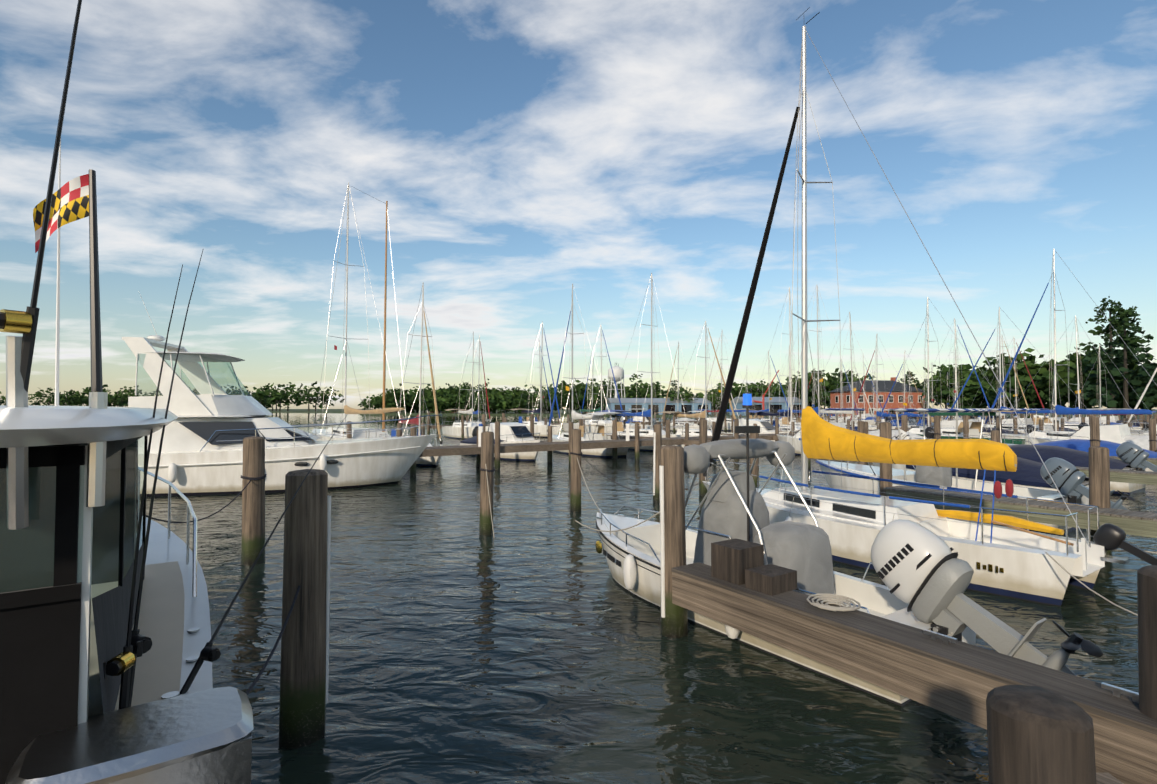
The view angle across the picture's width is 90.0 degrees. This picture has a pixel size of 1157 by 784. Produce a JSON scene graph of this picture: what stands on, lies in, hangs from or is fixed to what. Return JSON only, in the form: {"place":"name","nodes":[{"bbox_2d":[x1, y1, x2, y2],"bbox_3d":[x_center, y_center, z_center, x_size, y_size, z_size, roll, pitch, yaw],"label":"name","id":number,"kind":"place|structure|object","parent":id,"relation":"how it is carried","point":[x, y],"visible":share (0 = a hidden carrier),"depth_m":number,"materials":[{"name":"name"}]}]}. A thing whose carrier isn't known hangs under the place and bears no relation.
{"place":"outdoors","nodes":[
{"label":"outdoors","id":0,"kind":"place"},
{"bbox_2d":[0,0,1156,408],"label":"sky","id":1,"kind":"structure","parent":0,"point":[520,153],"materials":[{"name":"blue"}]},
{"bbox_2d":[136,412,1156,783],"bbox_3d":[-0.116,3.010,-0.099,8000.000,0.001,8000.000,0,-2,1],"label":"water","id":2,"kind":"structure","parent":0,"point":[526,642],"depth_m":7.09,"materials":[{"name":"grey liquid"}]},
{"bbox_2d":[0,0,347,783],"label":"fishing boat","id":3,"kind":"object","parent":2,"relation":"in","point":[104,604],"visible":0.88,"depth_m":2.44,"materials":[{"name":"white plastic"}]},
{"bbox_2d":[33,174,88,252],"bbox_3d":[-2.194,-0.764,2.469,0.193,0.364,0.040,1,-2,-23],"label":"flag","id":4,"kind":"object","parent":3,"relation":"attached to","point":[70,201],"visible":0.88,"depth_m":2.47,"materials":[{"name":"multicoloured fabric"}]},
{"bbox_2d":[5,686,253,783],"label":"grill box","id":5,"kind":"object","parent":3,"relation":"on","point":[203,737],"visible":0.94,"depth_m":2.27,"materials":[{"name":"metal"}]},
{"bbox_2d":[122,292,442,496],"bbox_3d":[-11.765,0.246,22.353,12.704,8.219,4.372,0,-2,-13],"label":"motor yacht","id":6,"kind":"object","parent":2,"relation":"on","point":[211,427],"visible":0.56,"depth_m":20.66,"materials":[{"name":"white plastic"}]},
{"bbox_2d":[312,182,407,440],"bbox_3d":[-14.766,-4.912,38.384,13.810,18.955,3.900,-2,-2,45],"label":"sailboat","id":7,"kind":"object","parent":2,"relation":"in","point":[355,434],"visible":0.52,"depth_m":37.17,"materials":[{"name":"white"}]},
{"bbox_2d":[240,411,1156,783],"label":"pilings","id":8,"kind":"object","parent":2,"relation":"in","point":[1038,735],"visible":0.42,"depth_m":5.25,"materials":[{"name":"brown wood"}]},
{"bbox_2d":[379,273,1156,466],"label":"sailboats","id":9,"kind":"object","parent":2,"relation":"in","point":[519,431],"visible":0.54,"depth_m":49.87,"materials":[{"name":"white plastic"}]},
{"bbox_2d":[420,419,1156,783],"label":"dock fingers","id":10,"kind":"object","parent":2,"relation":"on","point":[738,585],"visible":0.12,"depth_m":5.54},
{"bbox_2d":[146,436,1156,694],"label":"mooring lines","id":11,"kind":"object","parent":10,"relation":"on","point":[492,528],"visible":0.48,"depth_m":8.20,"materials":[{"name":"fabric"}]},
{"bbox_2d":[478,414,1074,446],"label":"power pedestals","id":12,"kind":"object","parent":10,"relation":"on","point":[480,428],"visible":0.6,"depth_m":33.40,"materials":[{"name":"plastic"}]},
{"bbox_2d":[806,594,1138,702],"bbox_3d":[2.860,2.131,5.314,0.513,0.070,3.444,1,-2,-28],"label":"dock hardware","id":13,"kind":"object","parent":10,"relation":"on","point":[839,600],"visible":0.94,"depth_m":5.64,"materials":[{"name":"silver metal"}]},
{"bbox_2d":[595,394,1102,705],"bbox_3d":[2.516,1.786,8.439,2.404,3.500,7.738,1,-2,-34],"label":"motorboat","id":14,"kind":"object","parent":2,"relation":"on","point":[925,574],"visible":0.69,"depth_m":7.58,"materials":[{"name":"plastic"}]},
{"bbox_2d":[702,7,1156,606],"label":"sailboat","id":15,"kind":"object","parent":2,"relation":"in","point":[1010,557],"visible":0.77,"depth_m":11.09,"materials":[{"name":"white plastic"}]},
{"bbox_2d":[816,249,1156,535],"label":"boats","id":16,"kind":"object","parent":2,"relation":"on","point":[1062,454],"visible":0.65,"depth_m":18.81,"materials":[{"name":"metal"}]},
{"bbox_2d":[267,409,1156,419],"bbox_3d":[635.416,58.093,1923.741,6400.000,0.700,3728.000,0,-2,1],"label":"ground","id":17,"kind":"structure","parent":0,"point":[561,412],"depth_m":276.95,"materials":[{"name":"green plant"}]},
{"bbox_2d":[0,296,1156,417],"bbox_3d":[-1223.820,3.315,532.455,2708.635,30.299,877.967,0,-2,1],"label":"shore trees","id":18,"kind":"object","parent":17,"relation":"on","point":[1125,361],"visible":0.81,"depth_m":124.44,"materials":[{"name":"green plant"}]},
{"bbox_2d":[606,364,624,408],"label":"water tower","id":19,"kind":"structure","parent":17,"relation":"on","point":[618,371],"depth_m":242.76,"materials":[{"name":"metal"}]},
{"bbox_2d":[427,377,924,416],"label":"buildings","id":20,"kind":"structure","parent":17,"relation":"on","point":[778,403],"depth_m":142.96,"materials":[{"name":"brick"}]},
{"bbox_2d":[753,370,778,412],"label":"crane","id":21,"kind":"object","parent":17,"relation":"on","point":[763,406],"visible":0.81,"depth_m":188.60,"materials":[{"name":"metal"}]}
]}

